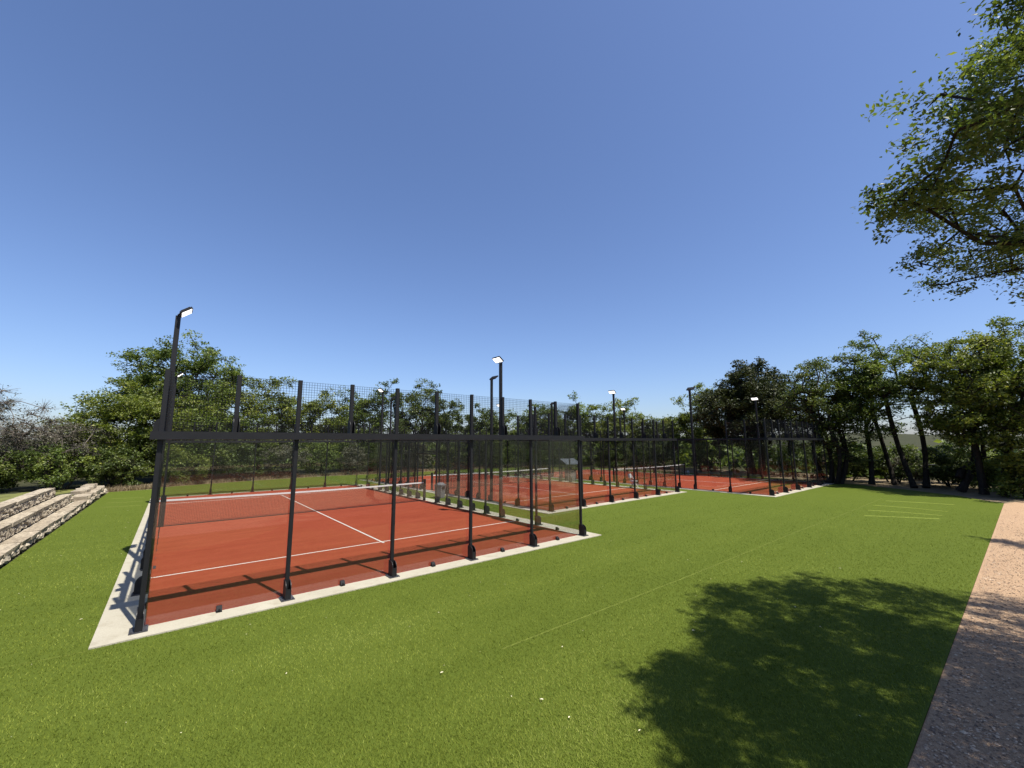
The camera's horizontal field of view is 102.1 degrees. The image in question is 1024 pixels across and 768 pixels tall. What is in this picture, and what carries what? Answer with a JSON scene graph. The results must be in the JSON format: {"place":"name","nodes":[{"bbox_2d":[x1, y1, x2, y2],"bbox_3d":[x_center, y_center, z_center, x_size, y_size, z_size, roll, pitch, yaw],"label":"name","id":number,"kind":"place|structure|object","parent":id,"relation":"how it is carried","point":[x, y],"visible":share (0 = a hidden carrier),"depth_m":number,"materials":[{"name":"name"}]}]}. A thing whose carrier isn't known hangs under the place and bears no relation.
{"place":"outdoors","nodes":[
{"label":"outdoors","id":0,"kind":"place"},
{"bbox_2d":[0,490,72,501],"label":"grass bank","id":1,"kind":"structure","parent":0,"point":[4,497],"depth_m":16.53,"materials":[{"name":"green plant"}]},
{"bbox_2d":[0,466,1003,767],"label":"lawn","id":2,"kind":"structure","parent":0,"point":[110,508],"depth_m":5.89,"materials":[{"name":"green plant"}]},
{"bbox_2d":[105,464,555,491],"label":"dry grass","id":3,"kind":"structure","parent":2,"relation":"on","point":[137,487],"depth_m":31.51,"materials":[{"name":"green plant"}]},
{"bbox_2d":[88,484,600,649],"bbox_3d":[-8.084,5.328,17.085,11.000,0.120,20.740,6,-10,-39],"label":"concrete apron","id":4,"kind":"object","parent":2,"relation":"on","point":[117,621],"visible":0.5,"depth_m":7.79,"materials":[{"name":"grey concrete"}]},
{"bbox_2d":[140,307,192,570],"bbox_3d":[-8.168,1.137,9.823,0.435,6.135,0.476,6,-10,-39],"label":"light pole","id":5,"kind":"object","parent":4,"relation":"on","point":[185,311],"visible":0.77,"depth_m":10.04,"materials":[{"name":"black metal"}]},
{"bbox_2d":[166,373,183,469],"bbox_3d":[-15.724,2.483,19.047,0.435,6.135,0.476,6,-10,-39],"label":"light pole","id":6,"kind":"object","parent":4,"relation":"on","point":[172,408],"visible":0.38,"depth_m":19.20,"materials":[{"name":"black metal"}]},
{"bbox_2d":[144,485,576,624],"bbox_3d":[-8.085,5.268,17.093,9.890,0.021,19.890,6,-10,-39],"label":"court surface","id":7,"kind":"object","parent":4,"relation":"on","point":[205,567],"visible":0.8,"depth_m":11.60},
{"bbox_2d":[160,479,425,526],"bbox_3d":[-8.087,4.756,17.166,9.900,1.024,0.100,6,-10,-39],"label":"padel net","id":8,"kind":"object","parent":7,"relation":"on","point":[165,501],"visible":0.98,"depth_m":16.36,"materials":[{"name":"black fabric"}]},
{"bbox_2d":[128,369,588,635],"bbox_3d":[-8.094,3.289,17.375,10.400,4.000,20.400,6,-10,-39],"label":"padel enclosure","id":9,"kind":"object","parent":7,"relation":"on","point":[161,434],"visible":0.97,"depth_m":9.28,"materials":[{"name":"black metal"}]},
{"bbox_2d":[378,388,383,488],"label":"light pole","id":10,"kind":"object","parent":4,"relation":"on","point":[381,428],"visible":0.53,"depth_m":25.31,"materials":[{"name":"black metal"}]},
{"bbox_2d":[492,356,504,517],"bbox_3d":[-0.473,1.980,16.003,0.435,6.135,0.476,6,-10,-39],"label":"light pole","id":11,"kind":"object","parent":4,"relation":"on","point":[498,359],"visible":0.94,"depth_m":15.88,"materials":[{"name":"black metal"}]},
{"bbox_2d":[434,482,445,497],"bbox_3d":[-3.725,5.499,21.411,0.431,0.760,0.470,-4,-9,22],"label":"litter bin","id":12,"kind":"object","parent":2,"relation":"on","point":[441,489],"visible":0.55,"depth_m":21.25,"materials":[{"name":"grey plastic"}]},
{"bbox_2d":[362,473,684,513],"bbox_3d":[-1.004,6.800,27.670,11.000,0.120,20.740,6,-10,-39],"label":"concrete apron","id":13,"kind":"object","parent":2,"relation":"on","point":[559,510],"visible":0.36,"depth_m":19.92,"materials":[{"name":"grey concrete"}]},
{"bbox_2d":[387,397,394,482],"bbox_3d":[-8.665,3.940,29.521,0.435,6.135,0.476,6,-10,-39],"label":"light pole","id":14,"kind":"object","parent":13,"relation":"on","point":[390,432],"visible":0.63,"depth_m":29.54,"materials":[{"name":"black metal"}]},
{"bbox_2d":[488,375,497,501],"bbox_3d":[-0.973,2.609,20.407,0.435,6.135,0.476,6,-10,-39],"label":"light pole","id":15,"kind":"object","parent":13,"relation":"on","point":[491,417],"visible":0.85,"depth_m":20.37,"materials":[{"name":"black metal"}]},
{"bbox_2d":[369,474,671,510],"bbox_3d":[-1.004,6.740,27.678,9.890,0.021,19.890,6,-10,-39],"label":"court surface","id":16,"kind":"object","parent":13,"relation":"on","point":[563,494],"visible":0.66,"depth_m":23.50,"materials":[{"name":"red"}]},
{"bbox_2d":[431,466,548,489],"bbox_3d":[-1.006,6.228,27.751,9.900,1.024,0.100,6,-10,-39],"label":"padel net","id":17,"kind":"object","parent":16,"relation":"on","point":[432,482],"visible":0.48,"depth_m":28.29,"materials":[{"name":"black fabric"}]},
{"bbox_2d":[365,414,679,511],"bbox_3d":[-1.013,4.761,27.960,10.400,4.000,20.400,6,-10,-39],"label":"padel enclosure","id":18,"kind":"object","parent":16,"relation":"on","point":[665,437],"visible":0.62,"depth_m":22.92,"materials":[{"name":"black metal"}]},
{"bbox_2d":[628,474,637,487],"bbox_3d":[7.432,5.962,25.371,0.511,0.880,0.455,-7,-10,38],"label":"folding chair","id":19,"kind":"object","parent":16,"relation":"on","point":[630,477],"visible":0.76,"depth_m":25.44,"materials":[{"name":"grey plastic"}]},
{"bbox_2d":[608,390,619,486],"bbox_3d":[6.629,3.468,26.699,0.435,6.135,0.476,6,-10,-39],"label":"light pole","id":20,"kind":"object","parent":13,"relation":"on","point":[612,392],"visible":0.94,"depth_m":26.70,"materials":[{"name":"black metal"}]},
{"bbox_2d":[516,442,555,467],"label":"shrub","id":21,"kind":"object","parent":2,"relation":"on","point":[545,452],"visible":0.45,"depth_m":46.30,"materials":[{"name":"green plant"}]},
{"bbox_2d":[562,442,592,466],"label":"shrub","id":22,"kind":"object","parent":2,"relation":"on","point":[573,450],"visible":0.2,"depth_m":47.52,"materials":[{"name":"green plant"}]},
{"bbox_2d":[521,469,833,496],"bbox_3d":[11.012,7.405,32.315,11.000,0.120,20.740,6,-10,-39],"label":"concrete apron","id":23,"kind":"object","parent":2,"relation":"on","point":[804,489],"visible":0.07,"depth_m":24.94,"materials":[{"name":"grey concrete"}]},
{"bbox_2d":[550,402,553,476],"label":"light pole","id":24,"kind":"object","parent":23,"relation":"on","point":[552,473],"visible":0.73,"depth_m":34.02,"materials":[{"name":"black metal"}]},
{"bbox_2d":[620,408,627,470],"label":"light pole","id":25,"kind":"object","parent":23,"relation":"on","point":[623,409],"visible":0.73,"depth_m":40.57,"materials":[{"name":"black metal"}]},
{"bbox_2d":[529,469,816,494],"bbox_3d":[11.011,7.345,32.323,9.890,0.021,19.890,6,-10,-39],"label":"court surface","id":26,"kind":"object","parent":23,"relation":"on","point":[747,485],"visible":0.71,"depth_m":28.32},
{"bbox_2d":[613,463,685,481],"bbox_3d":[11.009,6.833,32.396,9.900,1.024,0.100,6,-10,-39],"label":"padel net","id":27,"kind":"object","parent":26,"relation":"on","point":[658,468],"visible":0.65,"depth_m":32.33,"materials":[{"name":"black fabric"}]},
{"bbox_2d":[520,418,827,495],"bbox_3d":[11.002,5.366,32.605,10.400,4.000,20.400,6,-10,-39],"label":"padel enclosure","id":28,"kind":"object","parent":26,"relation":"on","point":[744,438],"visible":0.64,"depth_m":27.19,"materials":[{"name":"black metal"}]},
{"bbox_2d":[686,387,696,488],"bbox_3d":[10.960,3.214,25.052,0.435,6.135,0.476,6,-10,-39],"label":"light pole","id":29,"kind":"object","parent":23,"relation":"on","point":[688,389],"visible":1,"depth_m":25.00,"materials":[{"name":"black metal"}]},
{"bbox_2d":[751,397,763,478],"bbox_3d":[18.629,4.062,31.264,0.435,6.135,0.476,6,-10,-39],"label":"light pole","id":30,"kind":"object","parent":23,"relation":"on","point":[755,399],"visible":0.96,"depth_m":31.30,"materials":[{"name":"black metal"}]},
{"bbox_2d":[0,433,1023,767],"bbox_3d":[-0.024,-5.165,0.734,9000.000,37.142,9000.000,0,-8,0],"label":"ground","id":31,"kind":"structure","parent":0,"point":[148,479],"depth_m":39.32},
{"bbox_2d":[0,398,10,450],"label":"scrub tree","id":32,"kind":"object","parent":31,"relation":"on","point":[3,416],"visible":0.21,"depth_m":28.63,"materials":[{"name":"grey plant"}]},
{"bbox_2d":[0,450,28,491],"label":"shrub","id":33,"kind":"object","parent":31,"relation":"on","point":[8,466],"visible":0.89,"depth_m":25.36,"materials":[{"name":"green plant"}]},
{"bbox_2d":[0,385,67,488],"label":"scrub tree","id":34,"kind":"object","parent":31,"relation":"on","point":[6,432],"visible":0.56,"depth_m":26.78,"materials":[{"name":"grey plant"}]},
{"bbox_2d":[0,500,86,566],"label":"stone step","id":35,"kind":"object","parent":31,"relation":"on","point":[16,544],"visible":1,"depth_m":12.45,"materials":[{"name":"stone"}]},
{"bbox_2d":[0,494,73,542],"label":"stone step","id":36,"kind":"object","parent":35,"relation":"on","point":[13,525],"visible":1,"depth_m":13.39,"materials":[{"name":"stone"}]},
{"bbox_2d":[0,488,55,520],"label":"stone step","id":37,"kind":"object","parent":36,"relation":"on","point":[14,506],"visible":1,"depth_m":14.06,"materials":[{"name":"stone"}]},
{"bbox_2d":[14,440,107,488],"bbox_3d":[-28.963,5.195,26.660,4.174,3.136,4.467,0,-8,0],"label":"shrub","id":38,"kind":"object","parent":31,"relation":"on","point":[60,474],"visible":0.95,"depth_m":25.99,"materials":[{"name":"green plant"}]},
{"bbox_2d":[0,411,122,487],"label":"scrub tree","id":39,"kind":"object","parent":31,"relation":"on","point":[69,435],"visible":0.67,"depth_m":27.00,"materials":[{"name":"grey plant"}]},
{"bbox_2d":[70,483,106,504],"bbox_3d":[-22.092,5.737,21.564,1.061,0.640,6.930,6,-10,-39],"label":"rock","id":40,"kind":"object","parent":31,"relation":"on","point":[89,493],"depth_m":20.84,"materials":[{"name":"stone"}]},
{"bbox_2d":[35,374,227,484],"bbox_3d":[-28.871,3.385,31.165,11.814,8.480,7.713,0,-8,0],"label":"oak tree","id":41,"kind":"object","parent":31,"relation":"on","point":[140,410],"visible":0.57,"depth_m":30.26,"materials":[{"name":"green plant"}]},
{"bbox_2d":[93,329,270,475],"bbox_3d":[-29.924,1.794,37.024,14.270,12.878,10.540,0,-8,0],"label":"oak tree","id":42,"kind":"object","parent":31,"relation":"on","point":[206,364],"visible":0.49,"depth_m":35.83,"materials":[{"name":"green plant"}]},
{"bbox_2d":[155,378,268,481],"bbox_3d":[-25.033,3.967,33.740,9.376,9.001,6.915,0,-8,0],"label":"oak tree","id":43,"kind":"object","parent":31,"relation":"on","point":[197,447],"visible":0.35,"depth_m":33.31,"materials":[{"name":"green plant"}]},
{"bbox_2d":[199,376,305,476],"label":"oak tree","id":44,"kind":"object","parent":31,"relation":"on","point":[268,409],"visible":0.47,"depth_m":36.90,"materials":[{"name":"green plant"}]},
{"bbox_2d":[284,387,355,472],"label":"oak tree","id":45,"kind":"object","parent":31,"relation":"on","point":[315,410],"visible":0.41,"depth_m":40.97,"materials":[{"name":"green plant"}]},
{"bbox_2d":[322,385,394,470],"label":"oak tree","id":46,"kind":"object","parent":31,"relation":"on","point":[377,422],"visible":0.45,"depth_m":43.19,"materials":[{"name":"green plant"}]},
{"bbox_2d":[369,378,442,467],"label":"juniper tree","id":47,"kind":"object","parent":31,"relation":"on","point":[407,424],"visible":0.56,"depth_m":45.68,"materials":[{"name":"green plant"}]},
{"bbox_2d":[451,414,469,465],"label":"juniper tree","id":48,"kind":"object","parent":31,"relation":"on","point":[461,430],"visible":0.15,"depth_m":50.03,"materials":[{"name":"green plant"}]},
{"bbox_2d":[0,432,1023,481],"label":"distant brush","id":49,"kind":"object","parent":31,"relation":"on","point":[777,472],"visible":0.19,"depth_m":46.99,"materials":[{"name":"green plant"}]},
{"bbox_2d":[105,464,1023,502],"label":"soil border","id":50,"kind":"object","parent":31,"relation":"on","point":[941,488],"visible":0.22,"depth_m":27.66,"materials":[{"name":"brown soil"}]},
{"bbox_2d":[85,444,153,486],"bbox_3d":[-26.488,5.694,28.219,3.565,3.219,3.905,7,-11,-41],"label":"shrub","id":51,"kind":"object","parent":50,"relation":"on","point":[115,458],"visible":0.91,"depth_m":27.81,"materials":[{"name":"green plant"}]},
{"bbox_2d":[139,443,214,483],"bbox_3d":[-23.585,5.886,29.994,4.116,3.190,4.230,0,-8,0],"label":"shrub","id":52,"kind":"object","parent":50,"relation":"on","point":[197,462],"visible":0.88,"depth_m":29.80,"materials":[{"name":"green plant"}]},
{"bbox_2d":[216,443,279,479],"bbox_3d":[-21.048,5.783,32.966,4.846,3.666,3.731,4,-9,-28],"label":"shrub","id":53,"kind":"object","parent":50,"relation":"on","point":[249,451],"visible":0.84,"depth_m":32.27,"materials":[{"name":"green plant"}]},
{"bbox_2d":[259,444,311,477],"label":"shrub","id":54,"kind":"object","parent":50,"relation":"on","point":[284,452],"visible":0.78,"depth_m":34.70,"materials":[{"name":"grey plant"}]},
{"bbox_2d":[298,442,340,473],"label":"shrub","id":55,"kind":"object","parent":50,"relation":"on","point":[321,450],"visible":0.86,"depth_m":37.17,"materials":[{"name":"green plant"}]},
{"bbox_2d":[331,442,373,473],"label":"shrub","id":56,"kind":"object","parent":50,"relation":"on","point":[350,457],"visible":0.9,"depth_m":38.71,"materials":[{"name":"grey plant"}]},
{"bbox_2d":[364,442,400,470],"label":"shrub","id":57,"kind":"object","parent":50,"relation":"on","point":[374,455],"visible":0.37,"depth_m":40.72,"materials":[{"name":"green plant"}]},
{"bbox_2d":[399,443,434,469],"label":"shrub","id":58,"kind":"object","parent":50,"relation":"on","point":[428,458],"visible":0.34,"depth_m":42.71,"materials":[{"name":"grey plant"}]},
{"bbox_2d":[418,394,464,467],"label":"juniper tree","id":59,"kind":"object","parent":50,"relation":"on","point":[441,420],"visible":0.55,"depth_m":45.98,"materials":[{"name":"green plant"}]},
{"bbox_2d":[435,442,475,468],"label":"shrub","id":60,"kind":"object","parent":50,"relation":"on","point":[450,452],"visible":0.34,"depth_m":44.57,"materials":[{"name":"green plant"}]},
{"bbox_2d":[461,403,510,466],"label":"oak tree","id":61,"kind":"object","parent":50,"relation":"on","point":[486,425],"visible":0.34,"depth_m":47.79,"materials":[{"name":"green plant"}]},
{"bbox_2d":[481,440,516,467],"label":"shrub","id":62,"kind":"object","parent":50,"relation":"on","point":[494,462],"visible":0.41,"depth_m":45.92,"materials":[{"name":"green plant"}]},
{"bbox_2d":[503,402,567,464],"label":"oak tree","id":63,"kind":"object","parent":50,"relation":"on","point":[525,426],"visible":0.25,"depth_m":48.03,"materials":[{"name":"green plant"}]},
{"bbox_2d":[545,390,592,465],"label":"oak tree","id":64,"kind":"object","parent":50,"relation":"on","point":[585,413],"visible":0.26,"depth_m":49.95,"materials":[{"name":"green plant"}]},
{"bbox_2d":[594,436,631,467],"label":"shrub","id":65,"kind":"object","parent":50,"relation":"on","point":[620,455],"visible":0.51,"depth_m":46.23,"materials":[{"name":"green plant"}]},
{"bbox_2d":[576,397,655,465],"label":"oak tree","id":66,"kind":"object","parent":50,"relation":"on","point":[637,416],"visible":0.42,"depth_m":49.06,"materials":[{"name":"green plant"}]},
{"bbox_2d":[637,441,671,467],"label":"shrub","id":67,"kind":"object","parent":50,"relation":"on","point":[658,448],"visible":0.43,"depth_m":43.92,"materials":[{"name":"green plant"}]},
{"bbox_2d":[660,382,730,468],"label":"oak tree","id":68,"kind":"object","parent":50,"relation":"on","point":[681,422],"visible":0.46,"depth_m":43.35,"materials":[{"name":"green plant"}]},
{"bbox_2d":[681,441,729,470],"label":"shrub","id":69,"kind":"object","parent":50,"relation":"on","point":[700,454],"visible":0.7,"depth_m":39.93,"materials":[{"name":"green plant"}]},
{"bbox_2d":[691,356,829,474],"bbox_3d":[21.201,2.748,36.078,10.975,10.248,11.243,0,-8,0],"label":"oak tree","id":70,"kind":"object","parent":50,"relation":"on","point":[735,402],"visible":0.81,"depth_m":34.81,"materials":[{"name":"green plant"}]},
{"bbox_2d":[755,441,811,473],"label":"shrub","id":71,"kind":"object","parent":50,"relation":"on","point":[787,467],"visible":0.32,"depth_m":36.07,"materials":[{"name":"green plant"}]},
{"bbox_2d":[799,442,842,477],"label":"shrub","id":72,"kind":"object","parent":50,"relation":"on","point":[818,455],"visible":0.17,"depth_m":32.77,"materials":[{"name":"green plant"}]},
{"bbox_2d":[771,353,882,483],"bbox_3d":[21.940,2.384,28.716,6.390,8.928,6.949,-6,-10,37],"label":"oak tree","id":73,"kind":"object","parent":50,"relation":"on","point":[814,392],"visible":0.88,"depth_m":27.72,"materials":[{"name":"green plant"}]},
{"bbox_2d":[821,444,884,480],"bbox_3d":[24.297,5.549,29.833,3.572,2.855,3.147,-5,-9,28],"label":"shrub","id":74,"kind":"object","parent":50,"relation":"on","point":[854,468],"visible":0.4,"depth_m":29.27,"materials":[{"name":"green plant"}]},
{"bbox_2d":[803,329,910,484],"bbox_3d":[23.361,1.397,27.641,5.519,10.437,4.983,-3,-9,21],"label":"oak tree","id":75,"kind":"object","parent":50,"relation":"on","point":[868,427],"visible":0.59,"depth_m":27.18,"materials":[{"name":"green plant"}]},
{"bbox_2d":[821,352,905,484],"bbox_3d":[23.174,2.235,27.553,4.430,8.796,4.136,-3,-8,16],"label":"oak tree","id":76,"kind":"object","parent":50,"relation":"on","point":[889,465],"visible":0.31,"depth_m":27.33,"materials":[{"name":"green plant"}]},
{"bbox_2d":[838,331,940,487],"bbox_3d":[24.061,1.448,25.674,5.152,9.900,5.090,0,-8,0],"label":"oak tree","id":77,"kind":"object","parent":50,"relation":"on","point":[889,386],"visible":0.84,"depth_m":25.47,"materials":[{"name":"green plant"}]},
{"bbox_2d":[858,442,931,482],"bbox_3d":[26.168,5.340,28.373,4.120,2.833,3.415,-7,-10,38],"label":"shrub","id":78,"kind":"object","parent":50,"relation":"on","point":[908,451],"visible":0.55,"depth_m":28.02,"materials":[{"name":"green plant"}]},
{"bbox_2d":[884,452,939,480],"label":"shrub","id":79,"kind":"object","parent":50,"relation":"on","point":[916,475],"visible":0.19,"depth_m":30.48,"materials":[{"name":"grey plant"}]},
{"bbox_2d":[917,442,966,483],"bbox_3d":[29.101,5.377,27.652,3.481,3.087,3.214,8,-11,-44],"label":"shrub","id":80,"kind":"object","parent":50,"relation":"on","point":[943,443],"visible":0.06,"depth_m":27.80,"materials":[{"name":"green plant"}]},
{"bbox_2d":[919,443,977,487],"bbox_3d":[27.133,5.067,25.539,3.082,3.028,3.567,-7,-10,38],"label":"shrub","id":81,"kind":"object","parent":50,"relation":"on","point":[946,473],"visible":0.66,"depth_m":25.33,"materials":[{"name":"green plant"}]},
{"bbox_2d":[895,314,1023,496],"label":"oak tree","id":82,"kind":"object","parent":50,"relation":"on","point":[1010,443],"visible":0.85,"depth_m":21.63,"materials":[{"name":"green plant"}]},
{"bbox_2d":[935,317,1023,473],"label":"oak tree","id":83,"kind":"object","parent":50,"relation":"on","point":[999,410],"visible":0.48,"depth_m":21.25,"materials":[{"name":"green plant"}]},
{"bbox_2d":[965,452,995,481],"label":"shrub","id":84,"kind":"object","parent":50,"relation":"on","point":[991,453],"visible":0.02,"depth_m":26.09,"materials":[{"name":"green plant"}]},
{"bbox_2d":[959,449,1022,492],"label":"shrub","id":85,"kind":"object","parent":50,"relation":"on","point":[990,474],"visible":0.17,"depth_m":23.28,"materials":[{"name":"green plant"}]},
{"bbox_2d":[985,453,1023,498],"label":"shrub","id":86,"kind":"object","parent":50,"relation":"on","point":[1012,480],"visible":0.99,"depth_m":20.52,"materials":[{"name":"green plant"}]},
{"bbox_2d":[628,414,695,464],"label":"oak tree","id":87,"kind":"object","parent":31,"relation":"on","point":[659,433],"visible":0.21,"depth_m":47.74,"materials":[{"name":"green plant"}]},
{"bbox_2d":[892,329,1023,492],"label":"oak tree","id":88,"kind":"object","parent":31,"relation":"on","point":[966,476],"visible":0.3,"depth_m":23.22,"materials":[{"name":"green plant"}]},
{"bbox_2d":[0,0,1023,441],"label":"sky","id":89,"kind":"structure","parent":0,"point":[643,199],"materials":[{"name":"blue"}]},
{"bbox_2d":[563,458,577,480],"bbox_3d":[4.355,6.365,30.748,1.240,1.600,0.970,3,-9,-23],"label":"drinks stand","id":90,"kind":"object","parent":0,"point":[573,470],"visible":0.67,"depth_m":30.58,"materials":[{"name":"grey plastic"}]},
{"bbox_2d":[908,501,1023,767],"bbox_3d":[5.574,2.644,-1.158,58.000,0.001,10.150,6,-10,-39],"label":"gravel path","id":91,"kind":"structure","parent":0,"point":[1012,509],"depth_m":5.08,"materials":[{"name":"beige gravel"}]},
{"bbox_2d":[851,0,1023,306],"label":"oak tree","id":92,"kind":"object","parent":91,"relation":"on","point":[927,198],"visible":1,"depth_m":4.08,"materials":[{"name":"green plant"}]}
]}

